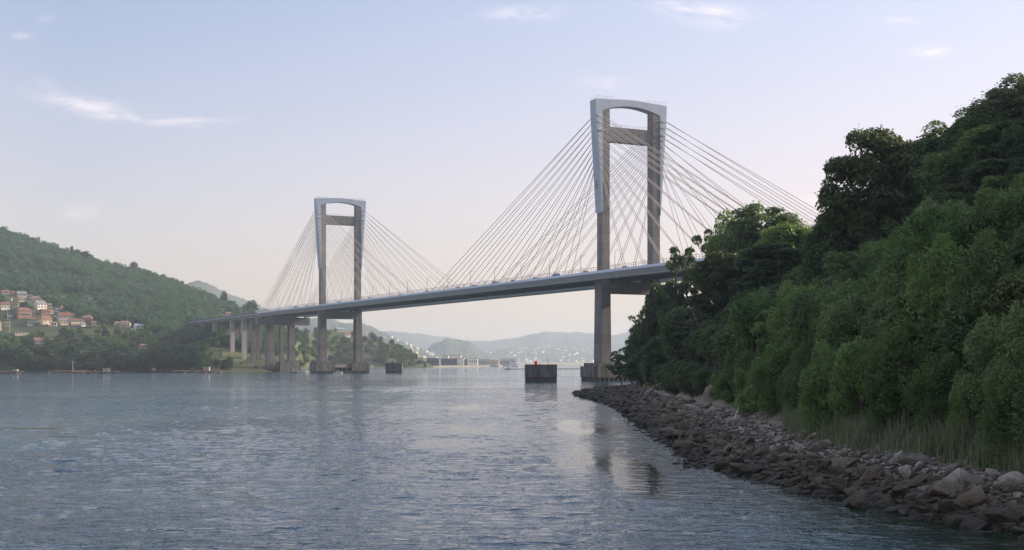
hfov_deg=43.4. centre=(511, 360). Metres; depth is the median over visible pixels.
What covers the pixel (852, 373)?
feathery shrub
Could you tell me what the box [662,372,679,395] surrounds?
broad tree
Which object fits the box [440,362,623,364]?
shore
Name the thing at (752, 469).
boulder
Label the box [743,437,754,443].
boulder
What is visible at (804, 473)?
boulder
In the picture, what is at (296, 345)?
meadow
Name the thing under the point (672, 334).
dark tree
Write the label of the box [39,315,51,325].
house
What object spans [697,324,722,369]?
broad tree
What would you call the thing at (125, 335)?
shore tree
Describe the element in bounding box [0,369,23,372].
mussel raft
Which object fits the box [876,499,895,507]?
boulder
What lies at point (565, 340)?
mountain
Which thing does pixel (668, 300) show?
open tree
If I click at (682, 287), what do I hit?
airy tree
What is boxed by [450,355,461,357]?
warehouse
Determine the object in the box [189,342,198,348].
shore tree
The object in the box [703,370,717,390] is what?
rounded shrub
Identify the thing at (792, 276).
broad tree
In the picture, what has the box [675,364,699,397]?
broad tree
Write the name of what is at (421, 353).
town hill
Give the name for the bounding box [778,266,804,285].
dark tree
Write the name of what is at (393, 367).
concrete block
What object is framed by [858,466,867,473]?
boulder
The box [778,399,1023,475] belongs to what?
grass
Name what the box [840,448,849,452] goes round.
boulder
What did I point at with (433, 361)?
warehouse
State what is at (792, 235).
dark tree
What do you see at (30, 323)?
house
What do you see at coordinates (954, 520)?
boulder
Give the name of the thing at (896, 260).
broad tree
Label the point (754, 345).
feathery shrub
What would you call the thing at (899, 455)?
boulder
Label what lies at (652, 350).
dark tree
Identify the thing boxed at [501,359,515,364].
warehouse
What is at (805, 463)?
boulder
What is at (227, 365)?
shore tree
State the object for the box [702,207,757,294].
olive tree
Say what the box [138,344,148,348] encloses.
house
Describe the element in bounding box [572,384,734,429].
rocks
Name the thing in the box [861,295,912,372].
broad tree
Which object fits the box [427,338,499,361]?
wooded knoll
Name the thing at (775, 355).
feathery shrub
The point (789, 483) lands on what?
boulder
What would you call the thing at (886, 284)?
feathery shrub
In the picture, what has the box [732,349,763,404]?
feathery shrub
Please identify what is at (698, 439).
boulder
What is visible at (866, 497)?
boulder
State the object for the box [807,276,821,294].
feathery shrub
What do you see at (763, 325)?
open tree
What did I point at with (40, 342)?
house
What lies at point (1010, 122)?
slope tree
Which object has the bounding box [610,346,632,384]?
leaning tree
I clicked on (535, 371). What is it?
concrete block
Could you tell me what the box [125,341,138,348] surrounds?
shore tree
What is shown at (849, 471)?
boulder
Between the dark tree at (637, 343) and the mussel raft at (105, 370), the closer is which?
the dark tree at (637, 343)
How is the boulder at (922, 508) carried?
on the ground at (778, 415)
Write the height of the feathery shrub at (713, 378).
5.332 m
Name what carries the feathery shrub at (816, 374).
on the ground at (778, 415)
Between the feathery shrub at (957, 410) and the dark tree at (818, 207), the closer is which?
the feathery shrub at (957, 410)
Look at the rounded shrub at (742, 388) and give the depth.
158.63 m
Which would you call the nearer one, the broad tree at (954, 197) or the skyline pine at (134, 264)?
the broad tree at (954, 197)
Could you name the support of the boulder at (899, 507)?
on the ground at (778, 415)
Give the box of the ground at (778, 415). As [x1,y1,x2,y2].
[584,155,1023,534]
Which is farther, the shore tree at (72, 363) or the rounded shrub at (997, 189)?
the shore tree at (72, 363)
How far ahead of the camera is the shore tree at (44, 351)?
1013.50 m
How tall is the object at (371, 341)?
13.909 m
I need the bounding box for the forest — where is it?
[0,226,286,355]
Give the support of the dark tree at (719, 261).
on the ground at (778, 415)
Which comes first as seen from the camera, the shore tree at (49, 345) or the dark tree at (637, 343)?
the dark tree at (637, 343)
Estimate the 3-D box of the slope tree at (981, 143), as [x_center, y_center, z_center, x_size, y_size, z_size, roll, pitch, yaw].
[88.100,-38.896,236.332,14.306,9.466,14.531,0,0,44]
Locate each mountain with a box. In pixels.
[383,331,611,350]
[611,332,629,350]
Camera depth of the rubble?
99.53 m
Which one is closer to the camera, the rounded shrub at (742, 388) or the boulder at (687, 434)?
the boulder at (687, 434)
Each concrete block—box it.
[385,361,402,372]
[524,361,556,380]
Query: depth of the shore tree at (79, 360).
1013.49 m
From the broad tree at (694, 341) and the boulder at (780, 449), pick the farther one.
the broad tree at (694, 341)
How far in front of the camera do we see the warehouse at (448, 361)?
2010.00 m
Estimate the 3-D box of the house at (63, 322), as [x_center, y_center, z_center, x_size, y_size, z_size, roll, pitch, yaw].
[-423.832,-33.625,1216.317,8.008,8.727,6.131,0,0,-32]
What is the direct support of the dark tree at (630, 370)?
on the ground at (778, 415)
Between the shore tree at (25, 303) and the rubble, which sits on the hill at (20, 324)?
the shore tree at (25, 303)
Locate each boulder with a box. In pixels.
[650,428,660,436]
[658,427,673,432]
[662,428,672,438]
[672,449,686,454]
[673,429,683,439]
[673,440,700,450]
[676,416,683,421]
[678,430,685,438]
[679,424,689,429]
[683,431,696,436]
[693,434,707,442]
[695,454,701,460]
[702,408,722,414]
[702,450,712,454]
[710,450,718,455]
[714,461,727,469]
[716,439,728,445]
[722,444,732,453]
[723,433,730,439]
[725,418,740,424]
[729,454,736,462]
[729,463,750,475]
[734,457,744,462]
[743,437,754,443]
[746,464,764,476]
[751,432,760,435]
[751,449,768,456]
[761,470,771,476]
[764,477,776,483]
[767,454,777,463]
[769,445,787,453]
[771,473,781,479]
[778,452,797,460]
[784,479,796,487]
[792,433,803,438]
[792,485,800,493]
[799,454,822,459]
[799,459,814,467]
[800,470,807,477]
[802,439,831,452]
[808,432,820,438]
[813,477,826,484]
[815,467,827,472]
[820,459,830,466]
[825,471,845,485]
[826,466,843,475]
[830,483,847,495]
[831,457,859,468]
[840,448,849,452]
[843,467,857,476]
[843,487,857,496]
[843,493,878,506]
[850,498,875,507]
[855,489,871,494]
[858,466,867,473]
[859,464,883,485]
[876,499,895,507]
[881,505,902,512]
[883,477,894,487]
[886,471,892,478]
[890,485,905,497]
[892,450,905,462]
[897,454,933,465]
[897,505,905,510]
[898,465,914,478]
[898,510,907,514]
[904,473,929,485]
[909,488,923,492]
[913,506,932,513]
[914,461,924,470]
[915,492,927,500]
[927,468,972,495]
[927,474,945,484]
[927,480,939,498]
[937,499,968,513]
[942,512,956,518]
[946,515,965,525]
[954,463,961,469]
[956,485,986,507]
[959,515,987,529]
[963,484,975,492]
[965,474,985,486]
[975,505,993,527]
[985,468,1001,476]
[985,481,993,485]
[985,504,1021,523]
[997,471,1023,489]
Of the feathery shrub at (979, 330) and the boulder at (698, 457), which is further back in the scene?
the boulder at (698, 457)
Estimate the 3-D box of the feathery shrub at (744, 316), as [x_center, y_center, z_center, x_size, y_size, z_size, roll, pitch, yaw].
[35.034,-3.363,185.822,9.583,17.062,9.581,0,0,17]
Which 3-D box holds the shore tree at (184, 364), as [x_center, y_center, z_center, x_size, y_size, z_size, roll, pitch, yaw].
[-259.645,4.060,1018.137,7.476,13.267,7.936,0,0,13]
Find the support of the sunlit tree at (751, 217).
on the ground at (778, 415)
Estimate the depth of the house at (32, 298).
1338.21 m
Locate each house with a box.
[0,289,9,294]
[0,301,9,309]
[14,307,32,318]
[14,331,28,335]
[16,290,26,297]
[27,321,33,325]
[30,294,41,300]
[31,338,52,345]
[33,299,46,309]
[39,309,49,314]
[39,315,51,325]
[56,311,72,320]
[59,320,68,324]
[68,318,85,323]
[81,313,92,322]
[119,319,130,327]
[132,324,143,328]
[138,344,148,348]
[335,328,345,331]
[344,331,350,337]
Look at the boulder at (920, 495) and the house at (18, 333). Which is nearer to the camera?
the boulder at (920, 495)
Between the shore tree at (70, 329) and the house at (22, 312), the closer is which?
the shore tree at (70, 329)
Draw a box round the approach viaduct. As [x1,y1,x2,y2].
[184,312,309,371]
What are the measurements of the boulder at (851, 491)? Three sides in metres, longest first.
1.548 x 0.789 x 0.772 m
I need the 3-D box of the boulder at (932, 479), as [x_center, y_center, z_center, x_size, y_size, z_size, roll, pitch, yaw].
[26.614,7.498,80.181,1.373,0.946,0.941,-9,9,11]
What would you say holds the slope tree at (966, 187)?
on the ground at (778, 415)
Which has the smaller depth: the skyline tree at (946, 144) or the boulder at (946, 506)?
the boulder at (946, 506)
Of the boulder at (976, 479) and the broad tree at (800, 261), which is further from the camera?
the broad tree at (800, 261)
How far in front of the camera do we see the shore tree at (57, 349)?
1045.54 m
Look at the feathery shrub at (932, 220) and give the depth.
116.93 m
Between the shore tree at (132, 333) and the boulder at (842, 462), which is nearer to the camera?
the boulder at (842, 462)
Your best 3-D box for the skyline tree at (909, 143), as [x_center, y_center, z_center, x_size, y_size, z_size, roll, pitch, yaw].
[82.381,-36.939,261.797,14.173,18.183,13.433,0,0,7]
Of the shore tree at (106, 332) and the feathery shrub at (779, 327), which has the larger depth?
the shore tree at (106, 332)
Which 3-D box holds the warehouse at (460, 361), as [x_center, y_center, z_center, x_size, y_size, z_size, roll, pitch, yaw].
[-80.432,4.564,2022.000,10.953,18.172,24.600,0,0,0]
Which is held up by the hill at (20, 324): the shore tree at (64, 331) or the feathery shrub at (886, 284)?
the shore tree at (64, 331)
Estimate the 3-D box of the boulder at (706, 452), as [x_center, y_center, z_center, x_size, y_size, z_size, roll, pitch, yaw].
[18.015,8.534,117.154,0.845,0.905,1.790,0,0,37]
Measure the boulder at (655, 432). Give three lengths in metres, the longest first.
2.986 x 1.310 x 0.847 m
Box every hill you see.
[0,262,433,371]
[188,280,429,351]
[369,335,440,362]
[484,347,624,361]
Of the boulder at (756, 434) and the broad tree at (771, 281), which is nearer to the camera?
the boulder at (756, 434)
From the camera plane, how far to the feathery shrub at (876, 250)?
148.89 m
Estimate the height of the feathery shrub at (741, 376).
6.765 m
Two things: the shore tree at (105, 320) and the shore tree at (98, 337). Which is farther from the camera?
the shore tree at (105, 320)
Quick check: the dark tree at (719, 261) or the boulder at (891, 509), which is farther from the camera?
the dark tree at (719, 261)
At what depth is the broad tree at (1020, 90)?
236.16 m
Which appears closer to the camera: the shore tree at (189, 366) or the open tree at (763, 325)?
the open tree at (763, 325)
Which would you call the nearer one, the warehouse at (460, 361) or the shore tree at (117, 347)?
the shore tree at (117, 347)
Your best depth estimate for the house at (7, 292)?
1333.97 m
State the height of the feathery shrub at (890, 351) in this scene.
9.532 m
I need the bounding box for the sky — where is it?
[0,0,1023,340]
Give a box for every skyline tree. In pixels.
[899,132,935,170]
[908,120,948,168]
[936,112,978,153]
[948,104,1006,143]
[962,87,1023,123]
[983,72,1023,114]
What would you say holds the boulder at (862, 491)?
on the ground at (778, 415)
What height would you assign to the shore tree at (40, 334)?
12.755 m
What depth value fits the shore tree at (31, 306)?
1243.81 m
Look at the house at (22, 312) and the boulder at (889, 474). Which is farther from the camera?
the house at (22, 312)
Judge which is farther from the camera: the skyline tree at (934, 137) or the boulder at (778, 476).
the skyline tree at (934, 137)
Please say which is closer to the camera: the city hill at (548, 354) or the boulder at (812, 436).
the boulder at (812, 436)
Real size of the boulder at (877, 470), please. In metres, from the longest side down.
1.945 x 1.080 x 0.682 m
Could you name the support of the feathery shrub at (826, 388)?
on the ground at (778, 415)
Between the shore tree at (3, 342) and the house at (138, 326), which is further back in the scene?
the house at (138, 326)
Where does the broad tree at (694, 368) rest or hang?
on the ground at (778, 415)
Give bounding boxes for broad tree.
[642,366,653,382]
[658,362,677,392]
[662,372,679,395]
[668,360,697,394]
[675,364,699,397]
[680,334,711,364]
[680,363,710,396]
[687,367,712,390]
[689,318,725,364]
[689,367,713,394]
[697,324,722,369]
[704,323,730,359]
[708,321,742,369]
[757,283,798,299]
[763,278,785,290]
[779,270,806,286]
[790,256,803,270]
[793,276,811,289]
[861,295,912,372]
[874,288,954,367]
[890,251,924,287]
[937,191,976,209]
[980,263,1023,342]
[995,227,1023,282]
[996,123,1023,159]
[1015,78,1023,113]
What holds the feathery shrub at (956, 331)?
on the ground at (778, 415)
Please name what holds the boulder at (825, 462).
on the ground at (778, 415)
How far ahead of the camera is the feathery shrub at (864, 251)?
168.02 m
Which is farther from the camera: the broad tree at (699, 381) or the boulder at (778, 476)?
the broad tree at (699, 381)
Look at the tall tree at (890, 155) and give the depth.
201.28 m
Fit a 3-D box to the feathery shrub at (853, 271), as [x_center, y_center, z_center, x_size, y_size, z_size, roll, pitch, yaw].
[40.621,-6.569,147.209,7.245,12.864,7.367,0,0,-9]
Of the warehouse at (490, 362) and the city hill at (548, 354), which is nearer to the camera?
the warehouse at (490, 362)
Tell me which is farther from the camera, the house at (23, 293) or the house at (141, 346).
the house at (23, 293)
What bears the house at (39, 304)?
on the hill at (20, 324)
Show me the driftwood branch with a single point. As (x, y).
(651, 390)
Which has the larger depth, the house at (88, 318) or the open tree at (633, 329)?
the house at (88, 318)
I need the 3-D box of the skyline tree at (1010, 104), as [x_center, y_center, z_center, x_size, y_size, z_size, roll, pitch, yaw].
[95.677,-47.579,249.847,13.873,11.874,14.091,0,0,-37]
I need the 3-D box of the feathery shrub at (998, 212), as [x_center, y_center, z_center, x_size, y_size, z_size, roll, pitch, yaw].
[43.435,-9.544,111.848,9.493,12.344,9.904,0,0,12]
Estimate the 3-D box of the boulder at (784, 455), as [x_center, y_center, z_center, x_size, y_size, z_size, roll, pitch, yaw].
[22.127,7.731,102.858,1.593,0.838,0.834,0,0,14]
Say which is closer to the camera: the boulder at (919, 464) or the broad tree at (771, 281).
the boulder at (919, 464)
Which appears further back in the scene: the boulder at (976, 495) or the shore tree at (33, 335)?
the shore tree at (33, 335)
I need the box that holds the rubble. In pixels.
[685,405,1023,503]
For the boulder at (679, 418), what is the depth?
169.16 m
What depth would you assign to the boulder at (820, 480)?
88.77 m
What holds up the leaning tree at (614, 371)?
on the ground at (778, 415)
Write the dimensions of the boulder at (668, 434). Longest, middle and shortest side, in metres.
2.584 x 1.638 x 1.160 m
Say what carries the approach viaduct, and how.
on the hill at (20, 324)
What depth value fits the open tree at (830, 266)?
169.54 m
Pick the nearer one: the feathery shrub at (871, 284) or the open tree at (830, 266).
the feathery shrub at (871, 284)
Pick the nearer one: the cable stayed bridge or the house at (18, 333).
the cable stayed bridge
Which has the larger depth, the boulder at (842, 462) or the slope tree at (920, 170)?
the slope tree at (920, 170)
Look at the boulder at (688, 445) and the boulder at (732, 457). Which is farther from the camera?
the boulder at (688, 445)
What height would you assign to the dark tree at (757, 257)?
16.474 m
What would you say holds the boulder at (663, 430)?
on the ground at (778, 415)
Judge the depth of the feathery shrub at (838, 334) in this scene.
126.94 m
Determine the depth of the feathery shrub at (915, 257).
113.15 m
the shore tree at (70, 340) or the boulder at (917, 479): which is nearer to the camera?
the boulder at (917, 479)
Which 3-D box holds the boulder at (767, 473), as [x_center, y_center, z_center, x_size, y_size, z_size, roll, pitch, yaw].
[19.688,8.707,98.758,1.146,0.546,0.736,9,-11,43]
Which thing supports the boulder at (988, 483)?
on the ground at (778, 415)
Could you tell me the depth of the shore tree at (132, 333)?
1179.34 m
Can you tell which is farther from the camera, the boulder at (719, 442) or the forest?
the forest
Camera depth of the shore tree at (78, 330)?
1177.35 m
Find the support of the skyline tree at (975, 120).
on the ground at (778, 415)
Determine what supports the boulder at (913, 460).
on the ground at (778, 415)
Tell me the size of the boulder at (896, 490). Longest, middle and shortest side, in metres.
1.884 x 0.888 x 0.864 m
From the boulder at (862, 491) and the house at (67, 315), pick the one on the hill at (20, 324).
the house at (67, 315)
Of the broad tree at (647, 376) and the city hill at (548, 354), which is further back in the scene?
the city hill at (548, 354)
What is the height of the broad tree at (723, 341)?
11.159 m
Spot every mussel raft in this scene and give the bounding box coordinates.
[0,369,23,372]
[53,369,88,372]
[72,368,119,373]
[147,368,188,372]
[187,367,223,372]
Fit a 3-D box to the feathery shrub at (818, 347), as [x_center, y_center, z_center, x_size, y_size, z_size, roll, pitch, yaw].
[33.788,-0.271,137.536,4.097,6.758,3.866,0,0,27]
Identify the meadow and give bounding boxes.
[220,344,250,363]
[295,340,310,367]
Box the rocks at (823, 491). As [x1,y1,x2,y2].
[623,409,1023,538]
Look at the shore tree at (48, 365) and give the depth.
1006.09 m
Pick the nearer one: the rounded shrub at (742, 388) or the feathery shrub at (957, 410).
the feathery shrub at (957, 410)
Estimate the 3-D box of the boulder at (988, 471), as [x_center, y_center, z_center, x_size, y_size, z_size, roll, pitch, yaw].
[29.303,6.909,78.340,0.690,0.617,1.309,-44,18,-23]
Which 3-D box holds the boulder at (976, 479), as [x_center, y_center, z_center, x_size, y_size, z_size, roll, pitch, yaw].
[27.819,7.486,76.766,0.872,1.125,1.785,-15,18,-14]
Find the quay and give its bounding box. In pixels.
[433,364,502,366]
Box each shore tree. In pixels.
[0,338,10,348]
[13,359,31,370]
[19,301,28,306]
[20,337,37,345]
[25,333,39,338]
[26,304,35,310]
[35,330,44,337]
[39,348,53,367]
[40,341,54,349]
[43,359,52,368]
[45,348,56,358]
[47,355,67,366]
[50,359,64,370]
[51,337,66,344]
[51,345,64,356]
[57,326,69,338]
[62,344,76,355]
[65,337,75,344]
[65,358,81,369]
[66,350,90,366]
[67,328,75,336]
[70,329,76,337]
[73,357,84,366]
[76,327,84,335]
[81,334,92,343]
[82,358,95,370]
[90,347,107,357]
[93,333,103,344]
[98,337,114,344]
[99,357,110,366]
[101,317,108,328]
[101,328,109,336]
[109,344,123,353]
[111,335,120,341]
[113,327,122,333]
[121,332,129,341]
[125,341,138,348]
[129,330,138,336]
[137,333,146,344]
[155,327,163,332]
[179,359,188,369]
[184,357,193,369]
[188,357,211,370]
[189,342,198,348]
[201,353,212,363]
[225,362,230,369]
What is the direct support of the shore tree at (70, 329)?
on the hill at (20, 324)
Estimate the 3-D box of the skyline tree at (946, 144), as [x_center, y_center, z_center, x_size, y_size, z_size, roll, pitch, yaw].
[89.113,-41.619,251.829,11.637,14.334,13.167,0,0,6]
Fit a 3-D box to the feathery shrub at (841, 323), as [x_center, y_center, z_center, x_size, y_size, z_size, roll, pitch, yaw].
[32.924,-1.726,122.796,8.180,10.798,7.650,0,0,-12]
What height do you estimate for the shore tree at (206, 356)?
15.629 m
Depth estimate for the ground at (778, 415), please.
97.90 m
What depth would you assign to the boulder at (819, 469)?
93.80 m
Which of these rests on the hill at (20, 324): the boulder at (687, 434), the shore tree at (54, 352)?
the shore tree at (54, 352)
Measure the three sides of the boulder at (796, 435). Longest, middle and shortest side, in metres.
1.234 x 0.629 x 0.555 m
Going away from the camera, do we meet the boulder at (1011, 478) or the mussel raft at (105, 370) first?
the boulder at (1011, 478)
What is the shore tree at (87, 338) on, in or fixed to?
on the hill at (20, 324)
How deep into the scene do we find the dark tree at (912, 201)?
212.01 m
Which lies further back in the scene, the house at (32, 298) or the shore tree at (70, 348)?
the house at (32, 298)
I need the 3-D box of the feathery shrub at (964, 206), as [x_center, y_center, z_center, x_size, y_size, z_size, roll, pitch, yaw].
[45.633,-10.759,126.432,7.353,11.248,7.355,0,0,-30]
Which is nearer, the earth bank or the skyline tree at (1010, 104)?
the earth bank
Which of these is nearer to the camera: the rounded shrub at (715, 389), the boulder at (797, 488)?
the boulder at (797, 488)
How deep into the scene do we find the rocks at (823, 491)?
90.40 m
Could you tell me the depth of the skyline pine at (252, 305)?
1539.07 m
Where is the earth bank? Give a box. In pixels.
[699,385,717,405]
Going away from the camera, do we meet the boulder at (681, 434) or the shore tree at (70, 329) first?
the boulder at (681, 434)
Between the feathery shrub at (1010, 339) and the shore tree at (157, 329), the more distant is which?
the shore tree at (157, 329)
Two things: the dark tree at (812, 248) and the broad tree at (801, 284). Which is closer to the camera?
the dark tree at (812, 248)
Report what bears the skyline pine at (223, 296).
on the hill at (20, 324)
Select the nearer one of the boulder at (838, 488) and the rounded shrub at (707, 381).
the boulder at (838, 488)
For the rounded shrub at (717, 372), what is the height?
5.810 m
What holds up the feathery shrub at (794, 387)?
on the ground at (778, 415)
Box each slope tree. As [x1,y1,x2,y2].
[903,183,935,218]
[912,152,938,182]
[917,190,948,208]
[918,146,981,185]
[930,180,981,200]
[954,122,1012,160]
[958,158,1021,183]
[991,116,1023,139]
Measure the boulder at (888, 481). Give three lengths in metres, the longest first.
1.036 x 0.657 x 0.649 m
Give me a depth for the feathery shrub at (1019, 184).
135.42 m
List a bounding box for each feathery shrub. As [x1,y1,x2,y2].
[709,371,723,400]
[721,281,777,374]
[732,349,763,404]
[734,360,755,393]
[746,332,759,356]
[746,340,798,419]
[748,348,785,410]
[766,279,827,347]
[781,348,822,411]
[783,275,848,366]
[788,360,808,412]
[796,338,867,434]
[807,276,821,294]
[810,352,863,418]
[811,328,827,358]
[814,288,886,384]
[816,270,888,342]
[820,293,858,359]
[825,335,901,426]
[833,250,876,299]
[854,236,887,277]
[860,232,920,263]
[862,311,951,423]
[865,366,916,432]
[870,267,913,300]
[874,217,921,295]
[895,199,991,289]
[898,230,998,372]
[901,351,969,438]
[905,235,969,296]
[909,196,950,234]
[930,226,1023,381]
[935,199,970,217]
[946,366,986,434]
[948,199,985,227]
[955,299,1023,436]
[956,187,1023,268]
[962,307,994,372]
[970,224,1023,280]
[975,354,1023,469]
[996,187,1023,201]
[999,167,1023,196]
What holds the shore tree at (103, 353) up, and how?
on the hill at (20, 324)
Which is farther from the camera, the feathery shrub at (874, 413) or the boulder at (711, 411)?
the boulder at (711, 411)
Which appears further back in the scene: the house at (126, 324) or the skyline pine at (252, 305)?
the skyline pine at (252, 305)
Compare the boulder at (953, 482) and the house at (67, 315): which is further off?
the house at (67, 315)
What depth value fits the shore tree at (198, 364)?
1013.42 m
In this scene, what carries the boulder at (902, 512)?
on the ground at (778, 415)
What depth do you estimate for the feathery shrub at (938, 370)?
90.33 m
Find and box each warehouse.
[426,358,439,365]
[441,358,456,364]
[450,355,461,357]
[457,358,463,364]
[469,358,477,364]
[478,360,486,364]
[487,360,498,364]
[500,361,509,365]
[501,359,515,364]
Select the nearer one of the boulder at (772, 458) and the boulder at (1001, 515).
the boulder at (1001, 515)
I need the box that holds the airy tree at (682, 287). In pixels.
[664,246,703,311]
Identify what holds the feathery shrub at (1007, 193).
on the ground at (778, 415)
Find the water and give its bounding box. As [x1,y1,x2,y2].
[0,364,1023,549]
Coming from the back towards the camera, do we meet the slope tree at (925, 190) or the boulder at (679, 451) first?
the slope tree at (925, 190)
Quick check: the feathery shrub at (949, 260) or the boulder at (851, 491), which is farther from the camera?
the feathery shrub at (949, 260)
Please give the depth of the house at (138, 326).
1229.33 m
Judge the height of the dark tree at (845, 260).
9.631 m
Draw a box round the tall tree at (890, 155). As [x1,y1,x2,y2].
[814,123,916,253]
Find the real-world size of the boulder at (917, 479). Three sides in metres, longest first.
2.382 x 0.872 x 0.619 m
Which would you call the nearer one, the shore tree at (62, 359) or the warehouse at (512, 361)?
the shore tree at (62, 359)
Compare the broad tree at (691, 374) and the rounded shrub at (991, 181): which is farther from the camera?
the broad tree at (691, 374)
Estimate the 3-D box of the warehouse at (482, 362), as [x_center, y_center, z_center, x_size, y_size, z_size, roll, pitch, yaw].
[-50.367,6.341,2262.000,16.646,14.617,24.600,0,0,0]
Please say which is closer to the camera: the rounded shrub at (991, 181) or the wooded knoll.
the rounded shrub at (991, 181)
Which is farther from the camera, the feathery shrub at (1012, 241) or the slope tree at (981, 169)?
the slope tree at (981, 169)
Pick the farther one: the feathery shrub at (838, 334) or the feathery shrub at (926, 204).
the feathery shrub at (926, 204)
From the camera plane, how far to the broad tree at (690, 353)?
271.56 m
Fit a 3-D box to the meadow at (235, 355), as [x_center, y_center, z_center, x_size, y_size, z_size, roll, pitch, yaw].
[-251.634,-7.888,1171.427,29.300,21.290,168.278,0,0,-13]
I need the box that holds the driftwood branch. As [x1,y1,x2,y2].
[637,374,672,400]
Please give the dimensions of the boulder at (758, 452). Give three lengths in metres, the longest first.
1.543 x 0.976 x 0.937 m
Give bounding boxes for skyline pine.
[80,250,91,257]
[129,261,137,268]
[220,290,227,301]
[241,300,258,310]
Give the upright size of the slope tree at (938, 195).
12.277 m
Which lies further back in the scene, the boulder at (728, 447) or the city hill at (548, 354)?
the city hill at (548, 354)
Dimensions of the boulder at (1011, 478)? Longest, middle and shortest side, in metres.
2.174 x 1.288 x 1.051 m
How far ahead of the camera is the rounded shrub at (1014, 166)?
204.12 m
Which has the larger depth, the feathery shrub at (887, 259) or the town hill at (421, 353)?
the town hill at (421, 353)
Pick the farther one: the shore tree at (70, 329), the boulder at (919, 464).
the shore tree at (70, 329)
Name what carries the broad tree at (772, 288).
on the ground at (778, 415)
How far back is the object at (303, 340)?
1554.72 m
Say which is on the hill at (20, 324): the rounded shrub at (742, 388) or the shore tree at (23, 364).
the shore tree at (23, 364)
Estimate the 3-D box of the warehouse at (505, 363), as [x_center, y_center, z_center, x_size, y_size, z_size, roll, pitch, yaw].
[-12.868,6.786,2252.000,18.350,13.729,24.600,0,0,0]
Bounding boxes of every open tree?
[625,315,641,385]
[656,260,684,321]
[688,222,725,298]
[750,307,783,345]
[816,262,843,286]
[865,296,890,347]
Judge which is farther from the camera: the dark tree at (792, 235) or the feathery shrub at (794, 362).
the dark tree at (792, 235)
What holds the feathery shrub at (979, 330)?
on the ground at (778, 415)
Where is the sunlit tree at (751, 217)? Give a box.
[721,200,803,267]
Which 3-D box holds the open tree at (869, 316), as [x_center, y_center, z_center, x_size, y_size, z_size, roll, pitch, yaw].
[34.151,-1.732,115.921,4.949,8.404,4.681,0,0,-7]
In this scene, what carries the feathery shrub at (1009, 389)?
on the ground at (778, 415)
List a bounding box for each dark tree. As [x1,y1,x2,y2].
[623,351,646,386]
[625,309,647,359]
[638,336,681,371]
[640,281,677,343]
[656,303,706,363]
[684,251,753,326]
[725,241,805,305]
[752,221,812,259]
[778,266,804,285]
[798,220,853,286]
[811,186,867,244]
[819,239,879,275]
[865,167,933,239]
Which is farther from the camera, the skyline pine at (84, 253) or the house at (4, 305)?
the skyline pine at (84, 253)
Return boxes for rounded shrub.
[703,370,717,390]
[708,368,722,385]
[712,376,725,399]
[714,367,737,404]
[733,379,761,414]
[734,377,749,402]
[975,170,1013,198]
[993,188,1008,193]
[1003,154,1023,184]
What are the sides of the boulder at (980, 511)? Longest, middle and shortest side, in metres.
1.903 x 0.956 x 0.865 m
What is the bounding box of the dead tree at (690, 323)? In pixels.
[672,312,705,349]
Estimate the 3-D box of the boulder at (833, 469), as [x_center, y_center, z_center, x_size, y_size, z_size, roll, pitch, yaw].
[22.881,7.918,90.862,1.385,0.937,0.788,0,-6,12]
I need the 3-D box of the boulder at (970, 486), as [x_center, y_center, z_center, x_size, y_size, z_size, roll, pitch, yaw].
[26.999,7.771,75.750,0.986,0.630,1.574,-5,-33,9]
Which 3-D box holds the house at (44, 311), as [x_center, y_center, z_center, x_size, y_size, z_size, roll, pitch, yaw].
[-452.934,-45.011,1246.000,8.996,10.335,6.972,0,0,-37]
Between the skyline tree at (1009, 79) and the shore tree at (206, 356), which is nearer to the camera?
the skyline tree at (1009, 79)
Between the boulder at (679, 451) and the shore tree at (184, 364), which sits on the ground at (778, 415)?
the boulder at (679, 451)
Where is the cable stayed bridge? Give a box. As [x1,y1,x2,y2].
[257,95,819,380]
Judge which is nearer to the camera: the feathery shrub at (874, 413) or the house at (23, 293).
the feathery shrub at (874, 413)
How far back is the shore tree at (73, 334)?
1168.62 m
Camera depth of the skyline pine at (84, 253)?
1719.67 m
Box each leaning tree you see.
[605,355,623,385]
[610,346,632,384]
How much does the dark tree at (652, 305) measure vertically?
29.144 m
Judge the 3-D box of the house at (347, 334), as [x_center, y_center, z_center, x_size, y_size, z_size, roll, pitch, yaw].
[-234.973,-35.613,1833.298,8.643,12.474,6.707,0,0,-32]
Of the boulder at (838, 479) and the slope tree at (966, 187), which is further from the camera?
the slope tree at (966, 187)
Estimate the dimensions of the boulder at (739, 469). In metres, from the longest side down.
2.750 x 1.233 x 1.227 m
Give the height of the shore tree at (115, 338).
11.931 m

